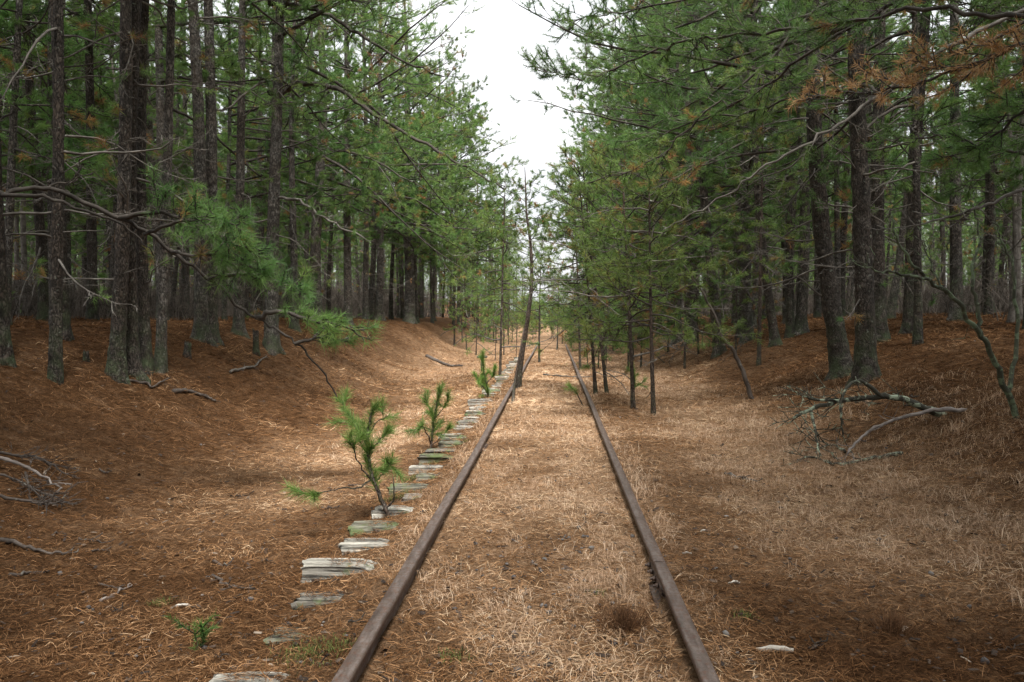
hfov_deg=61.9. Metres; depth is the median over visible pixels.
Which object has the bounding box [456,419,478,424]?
railroad tie
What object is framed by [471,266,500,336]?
young pine
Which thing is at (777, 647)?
wood chip
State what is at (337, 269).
wood
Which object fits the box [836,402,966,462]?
fallen branch
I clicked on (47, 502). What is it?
brush heap
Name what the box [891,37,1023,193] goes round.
pine tree
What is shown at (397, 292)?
pine tree
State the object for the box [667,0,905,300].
pine tree
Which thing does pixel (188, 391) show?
fallen branch
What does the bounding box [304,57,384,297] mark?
pine tree
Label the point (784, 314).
pine tree
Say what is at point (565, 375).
fallen branch
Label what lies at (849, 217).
pine tree
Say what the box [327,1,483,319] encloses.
pine tree
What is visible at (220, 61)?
pine tree
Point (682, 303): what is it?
pine tree
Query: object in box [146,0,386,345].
pine tree
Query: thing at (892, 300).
pine tree
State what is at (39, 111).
pine tree
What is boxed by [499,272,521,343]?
young pine
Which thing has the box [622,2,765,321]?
pine tree
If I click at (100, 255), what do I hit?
pine tree
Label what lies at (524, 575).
bark flakes
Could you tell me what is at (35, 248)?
pine tree
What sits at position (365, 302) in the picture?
pine tree
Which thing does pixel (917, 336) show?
pine tree
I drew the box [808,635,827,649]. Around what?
twig
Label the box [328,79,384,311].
pine tree
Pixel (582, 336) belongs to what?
young pine
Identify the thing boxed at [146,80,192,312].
pine tree
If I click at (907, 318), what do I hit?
pine tree
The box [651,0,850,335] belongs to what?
pine tree
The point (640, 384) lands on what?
seedling pine
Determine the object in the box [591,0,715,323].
pine tree
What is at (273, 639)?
railroad tie
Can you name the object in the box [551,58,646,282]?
pine tree
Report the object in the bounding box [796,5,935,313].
pine tree
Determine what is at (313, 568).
railroad tie
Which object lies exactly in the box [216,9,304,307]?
pine tree
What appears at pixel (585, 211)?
young pine
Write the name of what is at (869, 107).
pine tree
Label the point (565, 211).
young pine
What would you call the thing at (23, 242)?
dead pine
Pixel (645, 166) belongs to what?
pine tree
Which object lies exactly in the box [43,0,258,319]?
pine tree
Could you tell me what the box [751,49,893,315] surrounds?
pine tree
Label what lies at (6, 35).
pine tree
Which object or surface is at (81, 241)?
pine tree
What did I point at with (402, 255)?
pine tree
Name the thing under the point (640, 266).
young pine
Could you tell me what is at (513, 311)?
young pine
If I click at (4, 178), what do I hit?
pine tree
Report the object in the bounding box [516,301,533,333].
young pine
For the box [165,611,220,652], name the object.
seedling pine
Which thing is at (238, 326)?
pine tree
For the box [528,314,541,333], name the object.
young pine
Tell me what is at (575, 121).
pine tree
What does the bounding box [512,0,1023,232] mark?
pine tree
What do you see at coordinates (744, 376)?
dead sapling
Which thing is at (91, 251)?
pine tree
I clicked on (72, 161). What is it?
pine tree
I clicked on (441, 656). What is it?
green moss
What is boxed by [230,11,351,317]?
pine tree
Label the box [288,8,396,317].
pine tree
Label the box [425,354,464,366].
fallen branch
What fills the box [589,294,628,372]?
young pine
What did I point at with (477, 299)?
young pine
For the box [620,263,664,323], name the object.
young pine
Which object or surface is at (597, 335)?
young pine
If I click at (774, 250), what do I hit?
pine tree
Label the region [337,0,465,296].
pine tree
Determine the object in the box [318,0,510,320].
pine tree
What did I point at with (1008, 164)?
pine tree
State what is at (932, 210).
pine tree
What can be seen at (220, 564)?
twig
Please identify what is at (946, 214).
pine tree
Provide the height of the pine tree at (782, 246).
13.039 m
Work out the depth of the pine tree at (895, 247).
59.70 m
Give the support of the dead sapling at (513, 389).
on the ground at (280, 408)
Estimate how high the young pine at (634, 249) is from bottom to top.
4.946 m
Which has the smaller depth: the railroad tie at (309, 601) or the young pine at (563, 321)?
the railroad tie at (309, 601)
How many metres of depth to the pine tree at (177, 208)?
46.04 m
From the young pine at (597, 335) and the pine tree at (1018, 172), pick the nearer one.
the pine tree at (1018, 172)
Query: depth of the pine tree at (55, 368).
10.31 m
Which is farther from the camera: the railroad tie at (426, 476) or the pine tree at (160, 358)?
the pine tree at (160, 358)
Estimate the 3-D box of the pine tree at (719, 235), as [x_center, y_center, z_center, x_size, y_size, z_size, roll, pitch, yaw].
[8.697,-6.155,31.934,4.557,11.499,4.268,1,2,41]
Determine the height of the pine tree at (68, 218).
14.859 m
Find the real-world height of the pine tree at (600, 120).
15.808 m
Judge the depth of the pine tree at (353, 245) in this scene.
49.09 m
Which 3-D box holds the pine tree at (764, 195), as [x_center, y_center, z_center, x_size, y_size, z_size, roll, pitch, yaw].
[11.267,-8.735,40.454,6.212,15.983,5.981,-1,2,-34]
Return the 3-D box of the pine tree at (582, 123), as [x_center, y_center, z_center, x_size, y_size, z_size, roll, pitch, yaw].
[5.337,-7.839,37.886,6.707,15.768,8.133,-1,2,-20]
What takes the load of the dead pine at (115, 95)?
on the ground at (280, 408)
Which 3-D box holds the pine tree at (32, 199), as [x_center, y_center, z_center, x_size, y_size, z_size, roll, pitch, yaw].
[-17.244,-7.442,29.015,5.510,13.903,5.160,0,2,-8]
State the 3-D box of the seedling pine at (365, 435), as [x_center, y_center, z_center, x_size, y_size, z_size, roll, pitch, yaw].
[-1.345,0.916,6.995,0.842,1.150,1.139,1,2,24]
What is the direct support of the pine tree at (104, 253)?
on the ground at (280, 408)
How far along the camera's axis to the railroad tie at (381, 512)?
7.09 m
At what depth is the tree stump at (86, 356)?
11.67 m
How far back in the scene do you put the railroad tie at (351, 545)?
6.04 m
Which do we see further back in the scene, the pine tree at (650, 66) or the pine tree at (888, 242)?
the pine tree at (888, 242)
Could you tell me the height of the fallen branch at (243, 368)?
0.193 m
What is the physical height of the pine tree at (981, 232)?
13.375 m
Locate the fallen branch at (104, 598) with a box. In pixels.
[99,583,131,601]
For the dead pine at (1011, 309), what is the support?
on the ground at (280, 408)
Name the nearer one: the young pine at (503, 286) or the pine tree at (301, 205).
the pine tree at (301, 205)
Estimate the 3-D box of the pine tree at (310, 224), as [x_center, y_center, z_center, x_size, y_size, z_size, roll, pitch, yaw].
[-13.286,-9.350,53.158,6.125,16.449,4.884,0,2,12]
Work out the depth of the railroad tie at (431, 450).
10.27 m
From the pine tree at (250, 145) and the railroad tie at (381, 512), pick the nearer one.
the railroad tie at (381, 512)
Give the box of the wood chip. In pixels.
[756,645,793,652]
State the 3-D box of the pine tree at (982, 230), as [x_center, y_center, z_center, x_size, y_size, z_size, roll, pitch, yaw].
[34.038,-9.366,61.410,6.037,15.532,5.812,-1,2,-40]
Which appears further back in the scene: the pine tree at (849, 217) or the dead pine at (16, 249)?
the pine tree at (849, 217)
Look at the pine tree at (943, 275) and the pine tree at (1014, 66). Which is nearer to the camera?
the pine tree at (1014, 66)
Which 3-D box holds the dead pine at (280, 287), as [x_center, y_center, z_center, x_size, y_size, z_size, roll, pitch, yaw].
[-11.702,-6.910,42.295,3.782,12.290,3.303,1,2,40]
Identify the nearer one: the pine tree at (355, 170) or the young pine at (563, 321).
the pine tree at (355, 170)
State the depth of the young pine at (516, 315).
54.62 m
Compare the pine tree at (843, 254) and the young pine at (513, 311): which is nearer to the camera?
the pine tree at (843, 254)
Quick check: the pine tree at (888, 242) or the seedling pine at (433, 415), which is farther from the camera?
the pine tree at (888, 242)
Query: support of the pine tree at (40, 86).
on the ground at (280, 408)
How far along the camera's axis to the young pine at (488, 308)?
63.55 m
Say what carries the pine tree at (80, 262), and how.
on the ground at (280, 408)
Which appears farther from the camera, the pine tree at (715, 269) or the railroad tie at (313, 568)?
the pine tree at (715, 269)
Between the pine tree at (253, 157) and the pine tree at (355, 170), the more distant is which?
the pine tree at (253, 157)
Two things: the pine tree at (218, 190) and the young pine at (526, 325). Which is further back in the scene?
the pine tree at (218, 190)
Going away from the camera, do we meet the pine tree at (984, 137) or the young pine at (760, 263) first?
the young pine at (760, 263)
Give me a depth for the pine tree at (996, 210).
24.68 m
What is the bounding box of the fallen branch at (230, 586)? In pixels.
[211,574,261,592]
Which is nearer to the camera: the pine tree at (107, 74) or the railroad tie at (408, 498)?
the railroad tie at (408, 498)
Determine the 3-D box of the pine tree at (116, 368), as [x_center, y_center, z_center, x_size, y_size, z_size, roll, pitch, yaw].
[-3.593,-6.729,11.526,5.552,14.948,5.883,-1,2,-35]
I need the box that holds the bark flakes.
[0,317,1023,681]
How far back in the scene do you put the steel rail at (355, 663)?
4.82 m
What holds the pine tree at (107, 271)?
on the ground at (280, 408)
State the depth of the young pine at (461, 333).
46.71 m
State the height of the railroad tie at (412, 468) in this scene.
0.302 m
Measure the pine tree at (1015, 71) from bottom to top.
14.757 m
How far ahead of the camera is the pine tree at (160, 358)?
12.84 m
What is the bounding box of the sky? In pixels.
[11,0,1022,313]
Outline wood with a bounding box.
[4,139,1023,331]
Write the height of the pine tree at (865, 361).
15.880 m
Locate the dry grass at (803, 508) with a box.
[241,338,1023,681]
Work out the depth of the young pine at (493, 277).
56.95 m
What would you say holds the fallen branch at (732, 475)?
on the ground at (280, 408)
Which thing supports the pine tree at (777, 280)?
on the ground at (280, 408)
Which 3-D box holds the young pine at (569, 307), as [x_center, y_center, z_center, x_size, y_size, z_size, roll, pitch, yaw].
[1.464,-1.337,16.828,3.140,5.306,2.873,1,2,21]
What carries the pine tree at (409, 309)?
on the ground at (280, 408)
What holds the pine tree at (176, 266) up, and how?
on the ground at (280, 408)
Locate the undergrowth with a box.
[11,245,1023,321]
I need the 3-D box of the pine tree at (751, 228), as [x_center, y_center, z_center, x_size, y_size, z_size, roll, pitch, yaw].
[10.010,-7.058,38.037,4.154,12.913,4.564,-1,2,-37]
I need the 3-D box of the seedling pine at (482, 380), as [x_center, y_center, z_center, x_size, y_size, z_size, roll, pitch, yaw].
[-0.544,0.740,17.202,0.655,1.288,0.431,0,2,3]
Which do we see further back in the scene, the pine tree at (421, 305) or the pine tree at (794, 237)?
the pine tree at (421, 305)
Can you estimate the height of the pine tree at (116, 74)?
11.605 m
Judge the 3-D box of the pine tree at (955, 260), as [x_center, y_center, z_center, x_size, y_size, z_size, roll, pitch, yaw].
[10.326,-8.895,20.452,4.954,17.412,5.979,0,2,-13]
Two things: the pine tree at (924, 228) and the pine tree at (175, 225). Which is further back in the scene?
the pine tree at (924, 228)
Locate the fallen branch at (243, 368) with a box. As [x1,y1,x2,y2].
[229,354,268,372]
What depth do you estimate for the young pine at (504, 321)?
54.97 m
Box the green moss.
[145,439,758,676]
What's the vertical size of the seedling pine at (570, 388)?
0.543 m
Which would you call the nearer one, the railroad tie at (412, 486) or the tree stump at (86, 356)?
the railroad tie at (412, 486)
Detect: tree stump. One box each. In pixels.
[82,350,89,362]
[182,340,191,358]
[252,329,260,355]
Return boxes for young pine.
[422,224,479,345]
[436,250,483,339]
[442,256,488,349]
[451,159,565,374]
[455,271,505,354]
[456,244,492,337]
[467,288,495,342]
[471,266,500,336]
[471,278,494,334]
[472,250,520,338]
[477,297,511,359]
[478,271,506,342]
[486,257,518,338]
[486,267,520,354]
[491,137,672,395]
[492,301,514,340]
[494,282,525,334]
[495,171,565,387]
[498,240,579,361]
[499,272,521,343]
[504,290,521,339]
[506,307,529,356]
[507,292,524,340]
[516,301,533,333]
[519,143,739,408]
[520,314,535,345]
[522,139,663,393]
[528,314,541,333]
[531,257,577,349]
[535,185,620,369]
[541,297,560,336]
[553,301,576,343]
[558,140,765,415]
[559,302,600,364]
[561,268,635,360]
[570,249,641,347]
[575,299,597,357]
[578,281,619,367]
[579,221,640,341]
[580,238,673,370]
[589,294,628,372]
[599,222,658,360]
[607,222,681,366]
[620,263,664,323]
[633,213,738,368]
[634,247,671,322]
[640,208,704,351]
[646,223,739,359]
[690,236,778,351]
[701,56,812,365]
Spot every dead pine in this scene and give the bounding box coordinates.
[0,5,92,315]
[2,9,75,314]
[68,3,155,293]
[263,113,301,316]
[843,41,906,283]
[948,13,1023,319]
[953,0,1023,322]
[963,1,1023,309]
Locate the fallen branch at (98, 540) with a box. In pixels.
[78,532,114,542]
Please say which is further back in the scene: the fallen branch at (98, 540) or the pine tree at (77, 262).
the pine tree at (77, 262)
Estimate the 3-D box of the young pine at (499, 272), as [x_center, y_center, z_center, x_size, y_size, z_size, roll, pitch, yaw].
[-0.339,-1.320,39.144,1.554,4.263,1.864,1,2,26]
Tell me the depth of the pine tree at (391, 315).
47.73 m
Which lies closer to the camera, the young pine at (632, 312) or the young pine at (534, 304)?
the young pine at (632, 312)
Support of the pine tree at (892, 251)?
on the ground at (280, 408)
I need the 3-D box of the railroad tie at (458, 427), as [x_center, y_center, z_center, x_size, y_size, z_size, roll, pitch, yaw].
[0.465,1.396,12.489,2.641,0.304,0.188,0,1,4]
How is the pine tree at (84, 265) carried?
on the ground at (280, 408)
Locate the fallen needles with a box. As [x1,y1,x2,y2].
[0,311,1023,681]
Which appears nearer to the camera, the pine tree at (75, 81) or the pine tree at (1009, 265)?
the pine tree at (75, 81)
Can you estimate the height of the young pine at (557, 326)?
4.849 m
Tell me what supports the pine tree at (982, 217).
on the ground at (280, 408)
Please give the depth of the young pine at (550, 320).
53.55 m
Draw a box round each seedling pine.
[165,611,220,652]
[279,382,407,517]
[401,378,457,448]
[470,349,497,398]
[564,381,582,404]
[626,361,649,389]
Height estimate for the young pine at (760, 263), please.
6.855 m
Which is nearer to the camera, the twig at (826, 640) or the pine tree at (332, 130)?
the twig at (826, 640)
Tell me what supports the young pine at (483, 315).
on the ground at (280, 408)
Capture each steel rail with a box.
[331,345,537,681]
[565,344,719,681]
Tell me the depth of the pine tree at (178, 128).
28.17 m
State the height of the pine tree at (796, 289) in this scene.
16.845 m
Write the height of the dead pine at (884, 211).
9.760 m
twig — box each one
[98,583,124,587]
[111,602,123,611]
[212,558,235,565]
[281,619,305,625]
[309,653,329,666]
[348,613,368,622]
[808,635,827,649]
[949,617,965,621]
[997,643,1023,650]
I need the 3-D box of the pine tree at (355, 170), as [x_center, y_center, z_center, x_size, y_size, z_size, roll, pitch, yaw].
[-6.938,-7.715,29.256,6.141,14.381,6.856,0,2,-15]
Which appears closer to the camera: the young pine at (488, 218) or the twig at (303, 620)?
the twig at (303, 620)
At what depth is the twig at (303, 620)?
4.60 m
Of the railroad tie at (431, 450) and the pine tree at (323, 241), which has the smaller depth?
the railroad tie at (431, 450)
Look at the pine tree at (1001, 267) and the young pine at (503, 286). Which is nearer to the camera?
the pine tree at (1001, 267)
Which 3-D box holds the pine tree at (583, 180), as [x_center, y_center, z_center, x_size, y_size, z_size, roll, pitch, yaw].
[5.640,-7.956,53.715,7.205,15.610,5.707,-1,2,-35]
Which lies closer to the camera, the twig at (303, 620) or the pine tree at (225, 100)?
the twig at (303, 620)
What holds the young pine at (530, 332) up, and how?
on the ground at (280, 408)
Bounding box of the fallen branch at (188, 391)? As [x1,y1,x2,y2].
[172,388,219,401]
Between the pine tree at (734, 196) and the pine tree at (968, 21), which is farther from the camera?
the pine tree at (734, 196)
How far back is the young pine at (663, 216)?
28.88 m
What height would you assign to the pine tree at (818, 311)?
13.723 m
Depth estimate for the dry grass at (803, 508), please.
7.31 m
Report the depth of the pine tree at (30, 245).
48.39 m
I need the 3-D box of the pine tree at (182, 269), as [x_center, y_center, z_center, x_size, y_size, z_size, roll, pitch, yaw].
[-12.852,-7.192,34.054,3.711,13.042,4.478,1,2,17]
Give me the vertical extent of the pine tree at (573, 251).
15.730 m
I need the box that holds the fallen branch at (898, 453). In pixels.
[779,430,902,466]
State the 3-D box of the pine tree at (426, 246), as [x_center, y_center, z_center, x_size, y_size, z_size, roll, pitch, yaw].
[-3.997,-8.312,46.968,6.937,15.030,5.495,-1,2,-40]
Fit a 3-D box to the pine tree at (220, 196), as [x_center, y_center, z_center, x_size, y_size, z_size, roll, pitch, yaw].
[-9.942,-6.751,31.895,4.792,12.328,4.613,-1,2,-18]
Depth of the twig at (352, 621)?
4.45 m
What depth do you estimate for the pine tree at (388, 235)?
43.25 m
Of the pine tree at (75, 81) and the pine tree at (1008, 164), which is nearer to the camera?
the pine tree at (75, 81)
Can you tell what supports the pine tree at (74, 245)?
on the ground at (280, 408)
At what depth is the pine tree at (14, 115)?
14.05 m
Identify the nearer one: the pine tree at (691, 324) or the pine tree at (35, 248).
the pine tree at (691, 324)
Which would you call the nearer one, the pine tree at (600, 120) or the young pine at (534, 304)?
the young pine at (534, 304)
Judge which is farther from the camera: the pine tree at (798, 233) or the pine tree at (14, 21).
the pine tree at (798, 233)
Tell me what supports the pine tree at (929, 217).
on the ground at (280, 408)
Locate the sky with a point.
(502, 26)
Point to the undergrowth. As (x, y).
(79, 296)
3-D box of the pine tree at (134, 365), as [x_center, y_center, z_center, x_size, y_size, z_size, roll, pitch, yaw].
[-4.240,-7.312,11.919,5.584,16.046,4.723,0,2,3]
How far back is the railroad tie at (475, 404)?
15.75 m
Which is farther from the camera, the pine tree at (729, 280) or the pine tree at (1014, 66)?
the pine tree at (729, 280)
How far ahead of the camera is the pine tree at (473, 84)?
53.74 m
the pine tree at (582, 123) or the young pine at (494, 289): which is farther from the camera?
the young pine at (494, 289)
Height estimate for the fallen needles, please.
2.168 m
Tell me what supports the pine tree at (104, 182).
on the ground at (280, 408)
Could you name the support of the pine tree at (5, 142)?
on the ground at (280, 408)
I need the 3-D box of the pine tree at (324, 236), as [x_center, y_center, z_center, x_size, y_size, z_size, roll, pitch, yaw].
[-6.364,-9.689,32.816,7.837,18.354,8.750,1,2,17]
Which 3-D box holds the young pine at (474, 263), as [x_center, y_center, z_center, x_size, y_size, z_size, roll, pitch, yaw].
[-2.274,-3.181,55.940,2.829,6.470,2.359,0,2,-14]
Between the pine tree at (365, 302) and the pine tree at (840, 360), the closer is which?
the pine tree at (840, 360)
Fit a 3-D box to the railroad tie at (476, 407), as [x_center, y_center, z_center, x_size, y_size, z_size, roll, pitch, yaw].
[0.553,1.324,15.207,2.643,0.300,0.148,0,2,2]
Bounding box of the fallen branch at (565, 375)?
[543,374,596,376]
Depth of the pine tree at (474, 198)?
49.18 m
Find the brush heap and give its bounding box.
[0,442,88,513]
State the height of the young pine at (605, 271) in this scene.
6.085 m
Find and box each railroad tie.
[209,671,288,681]
[263,627,312,645]
[291,591,345,609]
[300,558,377,582]
[338,538,388,554]
[347,520,399,536]
[371,505,413,519]
[386,483,428,494]
[401,493,422,501]
[408,465,442,474]
[415,473,437,480]
[417,453,452,464]
[423,448,456,453]
[438,439,461,447]
[440,434,466,439]
[454,425,472,430]
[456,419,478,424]
[463,416,478,419]
[464,411,484,416]
[467,399,492,405]
[469,406,484,409]
[470,403,488,406]
[482,389,500,393]
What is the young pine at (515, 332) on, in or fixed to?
on the ground at (280, 408)
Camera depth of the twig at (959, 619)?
4.49 m
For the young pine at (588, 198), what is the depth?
14.32 m
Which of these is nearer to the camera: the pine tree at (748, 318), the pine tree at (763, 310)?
the pine tree at (748, 318)
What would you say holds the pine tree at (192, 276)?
on the ground at (280, 408)
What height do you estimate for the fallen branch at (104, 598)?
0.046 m
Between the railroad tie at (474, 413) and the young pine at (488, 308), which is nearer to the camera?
the railroad tie at (474, 413)
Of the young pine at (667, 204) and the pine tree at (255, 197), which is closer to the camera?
the young pine at (667, 204)
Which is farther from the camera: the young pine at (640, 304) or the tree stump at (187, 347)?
the young pine at (640, 304)
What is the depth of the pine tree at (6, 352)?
10.30 m
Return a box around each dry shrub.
[590,602,667,642]
[859,606,929,637]
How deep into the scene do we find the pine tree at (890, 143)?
36.61 m
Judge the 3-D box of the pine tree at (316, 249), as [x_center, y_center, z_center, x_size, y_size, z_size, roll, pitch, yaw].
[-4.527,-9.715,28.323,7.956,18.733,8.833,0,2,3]
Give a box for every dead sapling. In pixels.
[511,328,523,402]
[683,259,753,398]
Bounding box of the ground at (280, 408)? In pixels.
[0,304,1023,681]
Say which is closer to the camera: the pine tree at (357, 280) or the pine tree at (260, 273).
the pine tree at (260, 273)
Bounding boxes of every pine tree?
[0,0,47,198]
[0,0,117,267]
[0,0,151,322]
[0,0,156,312]
[0,0,183,321]
[0,0,188,320]
[0,0,193,323]
[0,0,293,384]
[0,2,82,242]
[0,8,117,268]
[0,32,46,57]
[0,72,149,367]
[0,111,45,184]
[0,158,389,399]
[2,0,159,340]
[2,0,254,374]
[2,1,73,266]
[2,1,148,286]
[2,1,224,317]
[2,2,83,271]
[2,2,104,274]
[2,24,79,276]
[3,0,119,314]
[3,0,192,290]
[3,2,116,264]
[3,47,73,289]
[4,5,109,282]
[4,42,40,287]
[7,0,255,384]
[12,137,105,270]
[19,119,106,297]
[21,0,156,384]
[22,8,151,301]
[39,2,180,281]
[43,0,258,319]
[64,0,366,320]
[68,0,155,290]
[69,6,205,298]
[71,6,107,294]
[71,82,147,293]
[73,86,103,282]
[75,31,117,298]
[81,0,268,317]
[97,200,152,288]
[112,0,223,290]
[132,0,409,374]
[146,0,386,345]
[146,4,246,317]
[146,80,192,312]
[147,5,235,315]
[147,8,225,310]
[148,69,203,287]
[148,72,193,314]
[148,91,193,291]
[148,237,193,291]
[152,0,307,346]
[153,0,418,319]
[155,1,325,310]
[172,94,234,273]
[175,0,525,355]
[175,94,253,297]
[179,96,193,298]
[181,2,317,317]
[185,0,334,338]
[188,0,307,317]
[189,1,333,319]
[190,102,286,272]
[204,69,255,315]
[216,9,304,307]
[217,0,427,332]
[217,1,398,295]
[217,2,337,272]
[219,63,267,263]
[221,45,310,289]
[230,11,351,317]
[232,36,343,297]
[236,0,463,316]
[250,0,485,319]
[251,136,310,301]
[266,69,362,280]
[282,80,342,293]
[285,184,343,293]
[287,80,370,310]
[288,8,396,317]
[295,0,489,319]
[295,0,516,324]
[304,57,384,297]
[311,170,357,292]
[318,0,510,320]
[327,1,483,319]
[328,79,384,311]
[334,90,403,317]
[335,116,403,315]
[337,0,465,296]
[340,12,476,318]
[359,32,444,318]
[360,0,529,323]
[369,123,429,318]
[370,168,403,317]
[383,38,491,317]
[385,49,497,322]
[394,118,486,317]
[395,67,499,304]
[395,69,492,318]
[413,78,508,323]
[417,33,523,320]
[421,91,541,324]
[437,81,523,317]
[440,94,527,324]
[509,0,769,358]
[512,0,927,380]
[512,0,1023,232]
[522,7,636,332]
[528,0,669,328]
[529,65,632,300]
[532,17,660,339]
[533,0,735,345]
[540,0,1023,229]
[548,0,715,324]
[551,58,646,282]
[552,101,633,323]
[557,4,693,321]
[559,132,623,310]
[562,0,820,344]
[564,1,697,335]
[569,0,722,323]
[569,39,714,298]
[570,0,774,322]
[573,0,846,346]
[578,0,739,346]
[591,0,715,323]
[602,0,800,325]
[606,0,799,327]
[613,0,832,338]
[618,0,979,385]
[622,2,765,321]
[639,0,850,338]
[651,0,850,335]
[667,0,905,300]
[671,250,700,316]
[690,0,1019,345]
[697,21,796,299]
[698,124,784,299]
[698,147,751,315]
[698,220,732,306]
[700,0,939,343]
[713,9,833,318]
[716,1,824,300]
[718,0,873,324]
[719,28,794,316]
[724,47,830,296]
[725,0,895,319]
[751,5,842,317]
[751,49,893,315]
[764,1,948,316]
[764,58,842,315]
[764,177,798,311]
[766,1,889,317]
[773,0,972,292]
[774,198,851,308]
[795,19,936,294]
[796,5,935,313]
[797,2,945,316]
[803,0,1023,334]
[820,3,990,318]
[825,49,908,267]
[830,66,902,286]
[840,18,936,283]
[846,0,1022,320]
[846,147,922,277]
[848,37,948,288]
[849,0,1023,330]
[850,89,938,307]
[884,2,970,307]
[885,0,1023,314]
[885,148,928,292]
[885,153,929,288]
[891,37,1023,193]
[892,69,1001,311]
[892,114,971,298]
[905,33,982,310]
[921,4,1023,311]
[922,71,984,298]
[924,107,1000,288]
[929,1,1023,234]
[929,17,1021,305]
[934,0,1023,212]
[935,73,1022,294]
[937,2,1023,289]
[946,35,1023,312]
[948,41,1023,279]
[948,109,1011,286]
[959,17,1023,279]
[960,5,1023,294]
[960,33,1023,263]
[961,18,1023,203]
[961,107,1021,272]
[981,27,1023,265]
[983,1,1023,284]
[999,0,1023,199]
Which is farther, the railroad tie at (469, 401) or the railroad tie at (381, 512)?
the railroad tie at (469, 401)
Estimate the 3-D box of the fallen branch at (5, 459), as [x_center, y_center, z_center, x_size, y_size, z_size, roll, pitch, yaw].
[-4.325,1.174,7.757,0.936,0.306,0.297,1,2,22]
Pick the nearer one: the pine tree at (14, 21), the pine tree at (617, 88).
the pine tree at (14, 21)
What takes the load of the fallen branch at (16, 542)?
on the ground at (280, 408)
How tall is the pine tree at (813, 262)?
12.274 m
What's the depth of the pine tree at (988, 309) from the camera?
21.86 m
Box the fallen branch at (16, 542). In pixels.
[0,537,78,554]
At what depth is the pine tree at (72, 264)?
27.87 m
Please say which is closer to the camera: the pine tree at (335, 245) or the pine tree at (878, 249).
the pine tree at (878, 249)
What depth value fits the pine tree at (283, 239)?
52.40 m
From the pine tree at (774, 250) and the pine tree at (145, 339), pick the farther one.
the pine tree at (774, 250)
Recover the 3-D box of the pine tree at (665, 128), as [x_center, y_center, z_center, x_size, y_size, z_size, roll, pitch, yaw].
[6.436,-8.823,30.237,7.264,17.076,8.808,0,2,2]
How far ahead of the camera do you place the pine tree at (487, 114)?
65.06 m
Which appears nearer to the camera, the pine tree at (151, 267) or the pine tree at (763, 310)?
the pine tree at (763, 310)
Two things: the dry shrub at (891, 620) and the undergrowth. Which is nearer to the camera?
the dry shrub at (891, 620)
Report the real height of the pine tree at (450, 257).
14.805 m
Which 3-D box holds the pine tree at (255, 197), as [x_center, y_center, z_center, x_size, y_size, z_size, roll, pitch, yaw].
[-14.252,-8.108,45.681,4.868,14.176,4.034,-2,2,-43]
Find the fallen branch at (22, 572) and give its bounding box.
[7,570,49,576]
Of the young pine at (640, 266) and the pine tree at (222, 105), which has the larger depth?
the pine tree at (222, 105)
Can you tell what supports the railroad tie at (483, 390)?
on the ground at (280, 408)
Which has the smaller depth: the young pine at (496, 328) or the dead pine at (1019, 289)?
the dead pine at (1019, 289)
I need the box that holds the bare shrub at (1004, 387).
[850,192,1020,418]
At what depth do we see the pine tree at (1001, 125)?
20.07 m
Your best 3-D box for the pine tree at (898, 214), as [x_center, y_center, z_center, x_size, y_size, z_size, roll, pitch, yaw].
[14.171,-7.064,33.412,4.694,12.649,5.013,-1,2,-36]
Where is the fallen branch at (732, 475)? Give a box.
[724,472,762,481]
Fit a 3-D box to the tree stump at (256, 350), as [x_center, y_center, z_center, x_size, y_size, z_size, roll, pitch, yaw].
[-5.399,0.037,17.991,0.184,0.648,0.182,-1,2,-31]
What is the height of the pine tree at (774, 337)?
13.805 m
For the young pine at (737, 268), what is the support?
on the ground at (280, 408)
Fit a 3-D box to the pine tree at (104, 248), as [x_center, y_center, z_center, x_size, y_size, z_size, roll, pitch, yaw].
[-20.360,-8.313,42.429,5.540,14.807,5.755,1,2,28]
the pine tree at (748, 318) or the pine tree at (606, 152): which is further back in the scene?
the pine tree at (606, 152)
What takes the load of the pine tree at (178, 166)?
on the ground at (280, 408)
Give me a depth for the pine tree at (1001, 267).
33.55 m
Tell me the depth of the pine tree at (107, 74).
25.36 m
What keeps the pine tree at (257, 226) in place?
on the ground at (280, 408)
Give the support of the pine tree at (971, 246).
on the ground at (280, 408)
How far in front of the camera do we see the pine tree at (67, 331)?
12.17 m
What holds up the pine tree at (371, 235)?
on the ground at (280, 408)
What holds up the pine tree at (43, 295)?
on the ground at (280, 408)
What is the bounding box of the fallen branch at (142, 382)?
[122,376,170,387]
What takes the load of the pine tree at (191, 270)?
on the ground at (280, 408)
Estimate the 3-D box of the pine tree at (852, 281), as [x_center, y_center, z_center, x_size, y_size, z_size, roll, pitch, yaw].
[12.300,-8.999,31.087,5.457,16.961,5.994,0,2,-7]
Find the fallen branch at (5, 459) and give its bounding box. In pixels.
[0,456,69,492]
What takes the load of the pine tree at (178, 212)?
on the ground at (280, 408)
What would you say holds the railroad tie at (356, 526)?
on the ground at (280, 408)
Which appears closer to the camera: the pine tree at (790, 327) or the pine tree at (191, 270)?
the pine tree at (790, 327)
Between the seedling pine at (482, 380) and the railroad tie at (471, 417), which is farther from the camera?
the seedling pine at (482, 380)
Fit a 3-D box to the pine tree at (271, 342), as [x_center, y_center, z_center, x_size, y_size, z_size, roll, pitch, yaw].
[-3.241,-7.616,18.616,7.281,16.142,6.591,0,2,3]
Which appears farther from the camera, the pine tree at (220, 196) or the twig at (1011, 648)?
the pine tree at (220, 196)
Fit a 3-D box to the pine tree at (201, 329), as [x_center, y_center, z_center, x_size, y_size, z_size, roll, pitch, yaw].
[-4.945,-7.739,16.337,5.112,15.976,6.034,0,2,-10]
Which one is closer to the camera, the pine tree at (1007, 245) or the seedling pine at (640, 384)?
the seedling pine at (640, 384)

